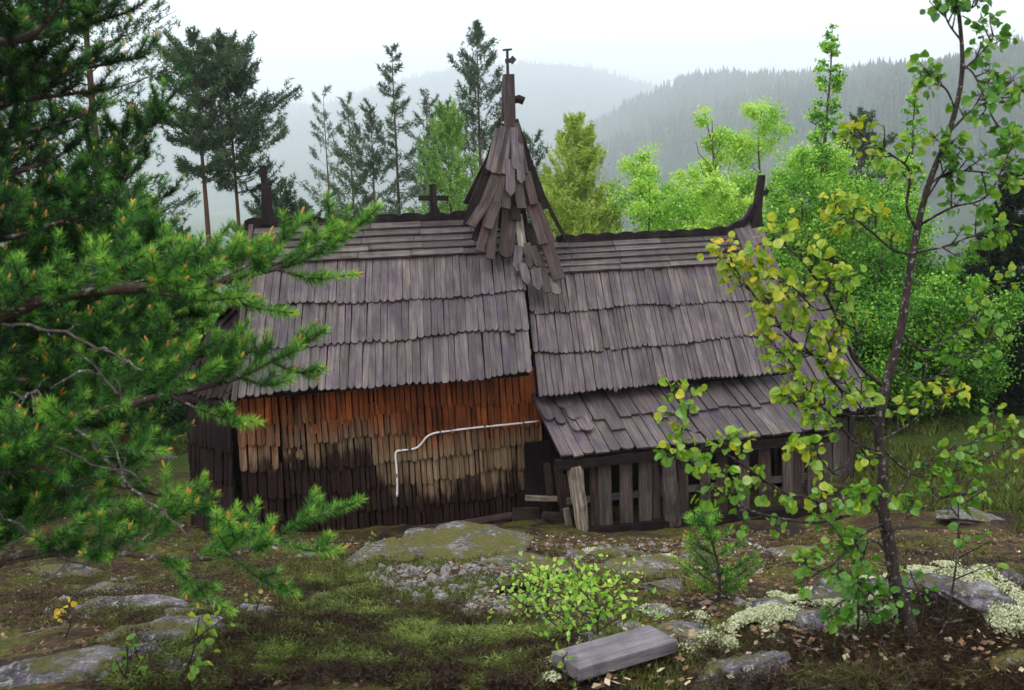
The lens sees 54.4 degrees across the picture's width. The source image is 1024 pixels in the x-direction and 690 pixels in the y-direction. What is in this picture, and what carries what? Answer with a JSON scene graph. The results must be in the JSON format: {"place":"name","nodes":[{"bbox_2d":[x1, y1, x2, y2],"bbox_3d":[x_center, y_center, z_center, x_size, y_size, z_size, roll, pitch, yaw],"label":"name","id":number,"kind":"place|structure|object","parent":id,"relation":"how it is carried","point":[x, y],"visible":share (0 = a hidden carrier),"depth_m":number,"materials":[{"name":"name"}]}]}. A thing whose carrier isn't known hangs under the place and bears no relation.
{"place":"outdoors","nodes":[
{"label":"outdoors","id":0,"kind":"place"},
{"bbox_2d":[37,433,187,472],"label":"grass","id":1,"kind":"structure","parent":0,"point":[181,444],"depth_m":15.02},
{"bbox_2d":[216,218,246,314],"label":"pine tree","id":2,"kind":"object","parent":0,"point":[229,286],"visible":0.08,"depth_m":21.80,"materials":[{"name":"green plant"}]},
{"bbox_2d":[1,64,654,215],"bbox_3d":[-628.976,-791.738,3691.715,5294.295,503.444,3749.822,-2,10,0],"label":"hill","id":3,"kind":"structure","parent":0,"point":[288,152],"depth_m":2716.41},
{"bbox_2d":[4,58,672,211],"bbox_3d":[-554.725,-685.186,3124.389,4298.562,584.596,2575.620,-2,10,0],"label":"forest","id":4,"kind":"object","parent":3,"relation":"on","point":[433,80],"visible":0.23,"depth_m":3112.99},
{"bbox_2d":[31,533,793,689],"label":"grass","id":5,"kind":"structure","parent":0,"point":[510,581],"depth_m":6.46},
{"bbox_2d":[0,206,1023,689],"bbox_3d":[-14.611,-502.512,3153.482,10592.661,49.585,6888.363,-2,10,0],"label":"ground","id":6,"kind":"structure","parent":0,"point":[924,520],"depth_m":8.38,"materials":[{"name":"soil"}]},
{"bbox_2d":[1,278,95,508],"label":"pine tree","id":7,"kind":"object","parent":6,"relation":"on","point":[18,358],"visible":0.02,"depth_m":11.71,"materials":[{"name":"green plant"}]},
{"bbox_2d":[0,47,111,396],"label":"pine tree","id":8,"kind":"object","parent":6,"relation":"on","point":[35,172],"depth_m":16.59,"materials":[{"name":"green plant"}]},
{"bbox_2d":[0,645,124,687],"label":"rock","id":9,"kind":"object","parent":6,"relation":"on","point":[59,667],"visible":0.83,"depth_m":3.95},
{"bbox_2d":[24,564,101,577],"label":"rock","id":10,"kind":"object","parent":6,"relation":"on","point":[53,568],"visible":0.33,"depth_m":8.23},
{"bbox_2d":[54,597,77,637],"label":"aspen sapling","id":11,"kind":"object","parent":6,"relation":"on","point":[57,612],"visible":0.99,"depth_m":4.91,"materials":[{"name":"yellow plant"}]},
{"bbox_2d":[2,177,138,464],"bbox_3d":[-5.936,-0.160,13.111,1.830,4.074,1.828,-2,10,0],"label":"pine tree","id":12,"kind":"object","parent":6,"relation":"on","point":[74,433],"depth_m":13.16,"materials":[{"name":"green plant"}]},
{"bbox_2d":[1,0,206,460],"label":"pine tree","id":13,"kind":"object","parent":6,"relation":"on","point":[123,438],"visible":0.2,"depth_m":13.80,"materials":[{"name":"green plant"}]},
{"bbox_2d":[74,581,139,595],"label":"rock","id":14,"kind":"object","parent":6,"relation":"on","point":[100,585],"visible":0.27,"depth_m":7.12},
{"bbox_2d":[104,633,147,689],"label":"aspen sapling","id":15,"kind":"object","parent":6,"relation":"on","point":[126,663],"visible":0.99,"depth_m":3.80,"materials":[{"name":"green plant"}]},
{"bbox_2d":[74,594,187,611],"bbox_3d":[-2.216,1.555,5.839,0.674,0.134,0.529,4,1,9],"label":"rock","id":16,"kind":"object","parent":6,"relation":"on","point":[152,599],"visible":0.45,"depth_m":5.82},
{"bbox_2d":[115,643,161,665],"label":"rock","id":17,"kind":"object","parent":6,"relation":"on","point":[143,648],"visible":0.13,"depth_m":4.20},
{"bbox_2d":[116,161,167,391],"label":"pine tree","id":18,"kind":"object","parent":6,"relation":"on","point":[160,208],"visible":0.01,"depth_m":20.73,"materials":[{"name":"green plant"}]},
{"bbox_2d":[90,614,223,650],"bbox_3d":[-1.564,1.332,4.393,0.677,0.164,0.369,-5,10,-17],"label":"rock","id":19,"kind":"object","parent":6,"relation":"on","point":[176,625],"visible":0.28,"depth_m":4.43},
{"bbox_2d":[143,452,177,461],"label":"rock","id":20,"kind":"object","parent":6,"relation":"on","point":[167,457],"visible":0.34,"depth_m":14.49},
{"bbox_2d":[124,241,199,447],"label":"pine tree","id":21,"kind":"object","parent":6,"relation":"on","point":[160,407],"visible":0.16,"depth_m":15.25,"materials":[{"name":"green plant"}]},
{"bbox_2d":[146,658,186,675],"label":"rock","id":22,"kind":"object","parent":6,"relation":"on","point":[168,666],"visible":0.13,"depth_m":4.02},
{"bbox_2d":[155,607,207,617],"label":"rock","id":23,"kind":"object","parent":6,"relation":"on","point":[173,610],"visible":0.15,"depth_m":4.97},
{"bbox_2d":[121,24,247,318],"bbox_3d":[-7.955,-3.098,25.645,3.410,9.915,2.692,-9,12,-39],"label":"pine tree","id":24,"kind":"object","parent":6,"relation":"on","point":[204,82],"visible":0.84,"depth_m":25.03,"materials":[{"name":"green plant"}]},
{"bbox_2d":[0,488,378,630],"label":"heath","id":25,"kind":"object","parent":6,"relation":"on","point":[77,614],"visible":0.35,"depth_m":7.46,"materials":[{"name":"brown plant"}]},
{"bbox_2d":[0,0,383,618],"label":"pine tree","id":26,"kind":"object","parent":6,"relation":"on","point":[59,342],"visible":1,"depth_m":2.88,"materials":[{"name":"green plant"}]},
{"bbox_2d":[166,225,221,405],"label":"pine tree","id":27,"kind":"object","parent":6,"relation":"on","point":[181,229],"visible":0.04,"depth_m":18.87,"materials":[{"name":"green plant"}]},
{"bbox_2d":[174,277,218,370],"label":"birch tree","id":28,"kind":"object","parent":6,"relation":"on","point":[202,329],"visible":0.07,"depth_m":18.06,"materials":[{"name":"green plant"}]},
{"bbox_2d":[175,611,235,689],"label":"aspen sapling","id":29,"kind":"object","parent":6,"relation":"on","point":[194,670],"visible":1,"depth_m":3.81,"materials":[{"name":"green plant"}]},
{"bbox_2d":[176,27,303,227],"bbox_3d":[-7.163,-3.280,26.960,3.355,10.286,3.508,-2,10,0],"label":"pine tree","id":30,"kind":"object","parent":6,"relation":"on","point":[248,123],"visible":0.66,"depth_m":25.95,"materials":[{"name":"green plant"}]},
{"bbox_2d":[224,184,285,305],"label":"pine tree","id":31,"kind":"object","parent":6,"relation":"on","point":[252,211],"visible":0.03,"depth_m":27.62,"materials":[{"name":"green plant"}]},
{"bbox_2d":[238,603,277,613],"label":"rock","id":32,"kind":"object","parent":6,"relation":"on","point":[260,607],"visible":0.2,"depth_m":5.91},
{"bbox_2d":[253,172,302,217],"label":"pine tree","id":33,"kind":"object","parent":6,"relation":"on","point":[286,195],"visible":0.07,"depth_m":29.53,"materials":[{"name":"green plant"}]},
{"bbox_2d":[294,196,322,216],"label":"pine tree","id":34,"kind":"object","parent":6,"relation":"on","point":[302,202],"visible":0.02,"depth_m":33.53,"materials":[{"name":"green plant"}]},
{"bbox_2d":[296,82,349,215],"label":"pine tree","id":35,"kind":"object","parent":6,"relation":"on","point":[321,177],"visible":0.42,"depth_m":43.98,"materials":[{"name":"green plant"}]},
{"bbox_2d":[65,570,606,689],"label":"moss","id":36,"kind":"object","parent":6,"relation":"on","point":[423,641],"visible":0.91,"depth_m":4.24,"materials":[{"name":"green plant"}]},
{"bbox_2d":[325,91,388,216],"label":"pine tree","id":37,"kind":"object","parent":6,"relation":"on","point":[339,152],"visible":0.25,"depth_m":40.98,"materials":[{"name":"green plant"}]},
{"bbox_2d":[338,97,408,215],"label":"pine tree","id":38,"kind":"object","parent":6,"relation":"on","point":[370,165],"visible":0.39,"depth_m":38.28,"materials":[{"name":"green plant"}]},
{"bbox_2d":[342,537,417,564],"bbox_3d":[-1.129,1.712,7.877,0.718,0.135,0.576,-18,20,-16],"label":"rock","id":39,"kind":"object","parent":6,"relation":"on","point":[395,546],"visible":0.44,"depth_m":7.89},
{"bbox_2d":[0,515,782,644],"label":"gravel","id":40,"kind":"structure","parent":6,"relation":"on","point":[737,601],"depth_m":7.12,"materials":[{"name":"gravel"}]},
{"bbox_2d":[359,42,439,215],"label":"pine tree","id":41,"kind":"object","parent":6,"relation":"on","point":[404,172],"visible":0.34,"depth_m":39.02,"materials":[{"name":"green plant"}]},
{"bbox_2d":[403,564,419,575],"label":"stone","id":42,"kind":"object","parent":6,"relation":"on","point":[410,569],"visible":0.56,"depth_m":7.24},
{"bbox_2d":[399,88,454,213],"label":"pine tree","id":43,"kind":"object","parent":6,"relation":"on","point":[426,112],"visible":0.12,"depth_m":44.91,"materials":[{"name":"green plant"}]},
{"bbox_2d":[400,520,532,561],"bbox_3d":[-0.450,1.665,8.084,1.256,0.164,1.079,0,12,1],"label":"rock","id":44,"kind":"object","parent":6,"relation":"on","point":[465,539],"visible":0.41,"depth_m":8.12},
{"bbox_2d":[404,94,531,353],"bbox_3d":[-1.232,-1.968,21.030,3.690,6.519,3.694,-2,10,0],"label":"pine tree","id":45,"kind":"object","parent":6,"relation":"on","point":[447,119],"visible":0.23,"depth_m":20.43,"materials":[{"name":"green plant"}]},
{"bbox_2d":[435,19,542,215],"bbox_3d":[-0.825,-4.458,35.990,4.772,14.220,5.072,-9,12,-37],"label":"pine tree","id":46,"kind":"object","parent":6,"relation":"on","point":[473,67],"visible":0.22,"depth_m":34.83,"materials":[{"name":"green plant"}]},
{"bbox_2d":[0,464,1023,689],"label":"leaf litter","id":47,"kind":"object","parent":6,"relation":"on","point":[594,685],"visible":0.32,"depth_m":6.92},
{"bbox_2d":[0,486,1023,632],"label":"ground plants","id":48,"kind":"object","parent":6,"relation":"on","point":[794,591],"visible":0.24,"depth_m":7.35,"materials":[{"name":"green plant"}]},
{"bbox_2d":[478,552,551,568],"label":"rock","id":49,"kind":"object","parent":6,"relation":"on","point":[505,559],"visible":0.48,"depth_m":7.47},
{"bbox_2d":[496,583,538,593],"bbox_3d":[0.034,1.524,6.247,0.272,0.057,0.046,-4,10,-13],"label":"stick","id":50,"kind":"object","parent":6,"relation":"on","point":[523,587],"visible":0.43,"depth_m":6.23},
{"bbox_2d":[20,529,1022,689],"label":"twigs","id":51,"kind":"object","parent":6,"relation":"on","point":[805,647],"visible":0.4,"depth_m":3.86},
{"bbox_2d":[174,48,874,536],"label":"chapel","id":52,"kind":"structure","parent":6,"relation":"on","point":[438,394],"depth_m":10.96,"materials":[{"name":"wood"}]},
{"bbox_2d":[475,568,591,624],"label":"birch sapling","id":53,"kind":"object","parent":6,"relation":"on","point":[526,599],"visible":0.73,"depth_m":5.10,"materials":[{"name":"green plant"}]},
{"bbox_2d":[523,129,549,224],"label":"pine tree","id":54,"kind":"object","parent":6,"relation":"on","point":[528,139],"visible":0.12,"depth_m":32.33,"materials":[{"name":"green plant"}]},
{"bbox_2d":[523,559,569,572],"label":"rock","id":55,"kind":"object","parent":6,"relation":"on","point":[538,563],"visible":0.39,"depth_m":7.25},
{"bbox_2d":[549,641,577,689],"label":"aspen sapling","id":56,"kind":"object","parent":6,"relation":"on","point":[560,665],"visible":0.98,"depth_m":3.62,"materials":[{"name":"green plant"}]},
{"bbox_2d":[507,551,624,617],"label":"birch sapling","id":57,"kind":"object","parent":6,"relation":"on","point":[545,575],"visible":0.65,"depth_m":5.30,"materials":[{"name":"green plant"}]},
{"bbox_2d":[564,549,586,558],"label":"rock","id":58,"kind":"object","parent":6,"relation":"on","point":[575,553],"visible":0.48,"depth_m":7.92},
{"bbox_2d":[528,560,625,642],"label":"birch sapling","id":59,"kind":"object","parent":6,"relation":"on","point":[569,621],"visible":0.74,"depth_m":4.22,"materials":[{"name":"green plant"}]},
{"bbox_2d":[537,111,625,238],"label":"larch tree","id":60,"kind":"object","parent":6,"relation":"on","point":[579,218],"visible":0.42,"depth_m":19.45,"materials":[{"name":"plant"}]},
{"bbox_2d":[563,632,606,643],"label":"rock","id":61,"kind":"object","parent":6,"relation":"on","point":[594,637],"visible":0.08,"depth_m":4.23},
{"bbox_2d":[528,553,662,634],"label":"birch sapling","id":62,"kind":"object","parent":6,"relation":"on","point":[595,589],"visible":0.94,"depth_m":4.26,"materials":[{"name":"green plant"}]},
{"bbox_2d":[551,625,677,681],"bbox_3d":[0.395,1.172,3.803,0.487,0.083,0.170,-8,11,-33],"label":"plank","id":63,"kind":"object","parent":6,"relation":"on","point":[617,651],"visible":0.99,"depth_m":3.76,"materials":[{"name":"grey wood"}]},
{"bbox_2d":[587,546,652,556],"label":"rock","id":64,"kind":"object","parent":6,"relation":"on","point":[616,550],"visible":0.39,"depth_m":8.15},
{"bbox_2d":[597,554,690,573],"bbox_3d":[1.021,1.752,7.652,0.576,0.171,0.784,7,13,40],"label":"rock","id":65,"kind":"object","parent":6,"relation":"on","point":[654,563],"visible":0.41,"depth_m":7.65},
{"bbox_2d":[611,172,687,233],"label":"birch tree","id":66,"kind":"object","parent":6,"relation":"on","point":[638,209],"visible":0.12,"depth_m":17.78,"materials":[{"name":"green plant"}]},
{"bbox_2d":[644,603,674,617],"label":"rock","id":67,"kind":"object","parent":6,"relation":"on","point":[664,612],"visible":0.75,"depth_m":5.44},
{"bbox_2d":[637,578,682,591],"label":"rock","id":68,"kind":"object","parent":6,"relation":"on","point":[667,584],"visible":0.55,"depth_m":6.01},
{"bbox_2d":[599,140,732,232],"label":"birch tree","id":69,"kind":"object","parent":6,"relation":"on","point":[628,165],"visible":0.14,"depth_m":19.06,"materials":[{"name":"green plant"}]},
{"bbox_2d":[656,620,712,637],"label":"rock","id":70,"kind":"object","parent":6,"relation":"on","point":[676,624],"visible":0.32,"depth_m":4.19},
{"bbox_2d":[648,162,734,230],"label":"birch tree","id":71,"kind":"object","parent":6,"relation":"on","point":[677,211],"visible":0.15,"depth_m":17.88,"materials":[{"name":"green plant"}]},
{"bbox_2d":[670,506,761,601],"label":"pine sapling","id":72,"kind":"object","parent":6,"relation":"on","point":[707,522],"visible":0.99,"depth_m":5.51,"materials":[{"name":"green plant"}]},
{"bbox_2d":[684,104,760,227],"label":"birch tree","id":73,"kind":"object","parent":6,"relation":"on","point":[718,134],"visible":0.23,"depth_m":19.37,"materials":[{"name":"green plant"}]},
{"bbox_2d":[684,165,788,277],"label":"birch tree","id":74,"kind":"object","parent":6,"relation":"on","point":[726,216],"visible":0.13,"depth_m":16.82,"materials":[{"name":"green plant"}]},
{"bbox_2d":[685,650,791,689],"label":"rock","id":75,"kind":"object","parent":6,"relation":"on","point":[730,666],"visible":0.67,"depth_m":3.59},
{"bbox_2d":[747,596,793,607],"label":"rock","id":76,"kind":"object","parent":6,"relation":"on","point":[774,599],"visible":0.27,"depth_m":5.47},
{"bbox_2d":[537,547,1023,682],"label":"lichen","id":77,"kind":"object","parent":6,"relation":"on","point":[764,612],"visible":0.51,"depth_m":3.95},
{"bbox_2d":[708,95,854,280],"bbox_3d":[5.193,-1.977,20.179,3.590,6.026,2.893,-2,10,0],"label":"birch tree","id":78,"kind":"object","parent":6,"relation":"on","point":[738,144],"visible":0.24,"depth_m":19.74,"materials":[{"name":"green plant"}]},
{"bbox_2d":[763,545,813,556],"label":"rock","id":79,"kind":"object","parent":6,"relation":"on","point":[788,550],"visible":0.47,"depth_m":8.06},
{"bbox_2d":[576,615,1023,689],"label":"leaf litter","id":80,"kind":"object","parent":6,"relation":"on","point":[679,657],"visible":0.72,"depth_m":3.70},
{"bbox_2d":[777,608,841,636],"bbox_3d":[1.148,1.139,3.990,0.356,0.191,0.281,0,4,-3],"label":"rock","id":81,"kind":"object","parent":6,"relation":"on","point":[810,617],"visible":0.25,"depth_m":3.89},
{"bbox_2d":[773,23,847,268],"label":"birch tree","id":82,"kind":"object","parent":6,"relation":"on","point":[837,80],"visible":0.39,"depth_m":17.60,"materials":[{"name":"green plant"}]},
{"bbox_2d":[762,217,885,339],"bbox_3d":[4.515,-0.388,15.663,2.830,3.290,2.280,-5,10,-17],"label":"leafy shrub","id":83,"kind":"object","parent":6,"relation":"on","point":[800,268],"visible":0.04,"depth_m":15.37,"materials":[{"name":"green plant"}]},
{"bbox_2d":[763,135,888,298],"bbox_3d":[5.441,-1.202,17.206,2.306,4.769,2.742,4,11,29],"label":"birch tree","id":84,"kind":"object","parent":6,"relation":"on","point":[836,161],"visible":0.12,"depth_m":16.88,"materials":[{"name":"green plant"}]},
{"bbox_2d":[762,139,907,290],"bbox_3d":[4.957,-1.185,17.342,2.925,4.682,3.220,-2,10,0],"label":"birch tree","id":85,"kind":"object","parent":6,"relation":"on","point":[798,184],"visible":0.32,"depth_m":16.49,"materials":[{"name":"green plant"}]},
{"bbox_2d":[652,551,1023,689],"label":"undergrowth","id":86,"kind":"object","parent":6,"relation":"on","point":[941,672],"visible":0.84,"depth_m":3.67,"materials":[{"name":"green plant"}]},
{"bbox_2d":[653,0,1023,640],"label":"aspen tree","id":87,"kind":"object","parent":6,"relation":"on","point":[766,315],"visible":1,"depth_m":3.47,"materials":[{"name":"green plant"}]},
{"bbox_2d":[804,575,888,608],"bbox_3d":[1.520,1.122,4.274,0.532,0.221,0.374,1,10,15],"label":"rock","id":88,"kind":"object","parent":6,"relation":"on","point":[820,591],"visible":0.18,"depth_m":4.24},
{"bbox_2d":[821,552,879,634],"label":"aspen sapling","id":89,"kind":"object","parent":6,"relation":"on","point":[875,558],"visible":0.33,"depth_m":3.86,"materials":[{"name":"green plant"}]},
{"bbox_2d":[779,194,922,362],"bbox_3d":[5.407,-0.651,16.580,2.758,3.671,3.192,-2,10,0],"label":"leafy shrub","id":90,"kind":"object","parent":6,"relation":"on","point":[891,271],"visible":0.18,"depth_m":15.51,"materials":[{"name":"green plant"}]},
{"bbox_2d":[825,106,907,242],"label":"tree","id":91,"kind":"object","parent":6,"relation":"on","point":[865,155],"visible":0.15,"depth_m":31.38,"materials":[{"name":"green plant"}]},
{"bbox_2d":[847,586,897,640],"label":"aspen sapling","id":92,"kind":"object","parent":6,"relation":"on","point":[876,619],"visible":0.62,"depth_m":3.81,"materials":[{"name":"green plant"}]},
{"bbox_2d":[830,285,929,421],"bbox_3d":[5.360,0.257,14.952,1.902,2.258,2.309,-2,10,0],"label":"leafy shrub","id":93,"kind":"object","parent":6,"relation":"on","point":[889,321],"visible":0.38,"depth_m":14.54,"materials":[{"name":"green plant"}]},
{"bbox_2d":[834,148,948,293],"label":"birch tree","id":94,"kind":"object","parent":6,"relation":"on","point":[889,192],"visible":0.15,"depth_m":17.44,"materials":[{"name":"green plant"}]},
{"bbox_2d":[814,191,969,396],"bbox_3d":[6.479,-0.744,17.090,3.133,3.786,2.444,-11,13,-43],"label":"leafy shrub","id":95,"kind":"object","parent":6,"relation":"on","point":[923,243],"visible":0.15,"depth_m":16.54,"materials":[{"name":"green plant"}]},
{"bbox_2d":[838,270,983,425],"bbox_3d":[5.721,0.059,15.041,2.673,2.499,2.322,-2,10,0],"label":"leafy shrub","id":96,"kind":"object","parent":6,"relation":"on","point":[932,299],"visible":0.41,"depth_m":14.40,"materials":[{"name":"green plant"}]},
{"bbox_2d":[901,571,928,599],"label":"rock","id":97,"kind":"object","parent":6,"relation":"on","point":[912,585],"visible":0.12,"depth_m":4.02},
{"bbox_2d":[891,84,941,276],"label":"birch tree","id":98,"kind":"object","parent":6,"relation":"on","point":[913,99],"visible":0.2,"depth_m":18.68,"materials":[{"name":"green plant"}]},
{"bbox_2d":[899,563,938,620],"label":"aspen sapling","id":99,"kind":"object","parent":6,"relation":"on","point":[919,575],"visible":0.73,"depth_m":3.82,"materials":[{"name":"green plant"}]},
{"bbox_2d":[875,273,1023,420],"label":"leafy shrub","id":100,"kind":"object","parent":6,"relation":"on","point":[1004,309],"visible":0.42,"depth_m":14.38,"materials":[{"name":"green plant"}]},
{"bbox_2d":[899,309,1023,415],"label":"leafy shrub","id":101,"kind":"object","parent":6,"relation":"on","point":[995,374],"visible":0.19,"depth_m":14.75,"materials":[{"name":"green plant"}]},
{"bbox_2d":[912,208,1010,354],"bbox_3d":[7.982,-0.697,17.536,2.389,3.604,2.517,-2,10,0],"label":"leafy shrub","id":102,"kind":"object","parent":6,"relation":"on","point":[969,252],"visible":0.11,"depth_m":17.41,"materials":[{"name":"green plant"}]},
{"bbox_2d":[918,446,1018,617],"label":"aspen sapling","id":103,"kind":"object","parent":6,"relation":"on","point":[958,542],"visible":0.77,"depth_m":3.77,"materials":[{"name":"green plant"}]},
{"bbox_2d":[935,506,1004,523],"bbox_3d":[4.737,1.774,10.278,0.826,0.160,0.592,2,5,-7],"label":"rock","id":104,"kind":"object","parent":6,"relation":"on","point":[978,515],"visible":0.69,"depth_m":10.14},
{"bbox_2d":[921,573,1023,612],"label":"rock","id":105,"kind":"object","parent":6,"relation":"on","point":[965,593],"visible":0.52,"depth_m":3.87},
{"bbox_2d":[953,169,1023,415],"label":"spruce tree","id":106,"kind":"object","parent":6,"relation":"on","point":[1011,206],"visible":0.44,"depth_m":15.87,"materials":[{"name":"plant"}]},
{"bbox_2d":[983,648,1023,674],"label":"rock","id":107,"kind":"object","parent":6,"relation":"on","point":[1016,654],"visible":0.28,"depth_m":3.61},
{"bbox_2d":[995,568,1023,587],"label":"rock","id":108,"kind":"object","parent":6,"relation":"on","point":[1016,577],"visible":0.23,"depth_m":3.94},
{"bbox_2d":[7,0,1023,104],"label":"sky","id":109,"kind":"structure","parent":0,"point":[315,43],"materials":[{"name":"white"}]},
{"bbox_2d":[528,79,1023,268],"bbox_3d":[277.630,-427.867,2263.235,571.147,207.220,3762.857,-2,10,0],"label":"hill","id":110,"kind":"structure","parent":0,"point":[956,222],"depth_m":742.39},
{"bbox_2d":[526,33,1023,274],"bbox_3d":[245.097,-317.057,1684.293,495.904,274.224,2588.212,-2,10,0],"label":"forest","id":111,"kind":"object","parent":110,"relation":"on","point":[877,85],"visible":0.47,"depth_m":846.70,"materials":[{"name":"plant"}]},
{"bbox_2d":[839,412,1023,532],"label":"grass","id":112,"kind":"structure","parent":0,"point":[1002,497],"depth_m":12.44,"materials":[{"name":"plant"}]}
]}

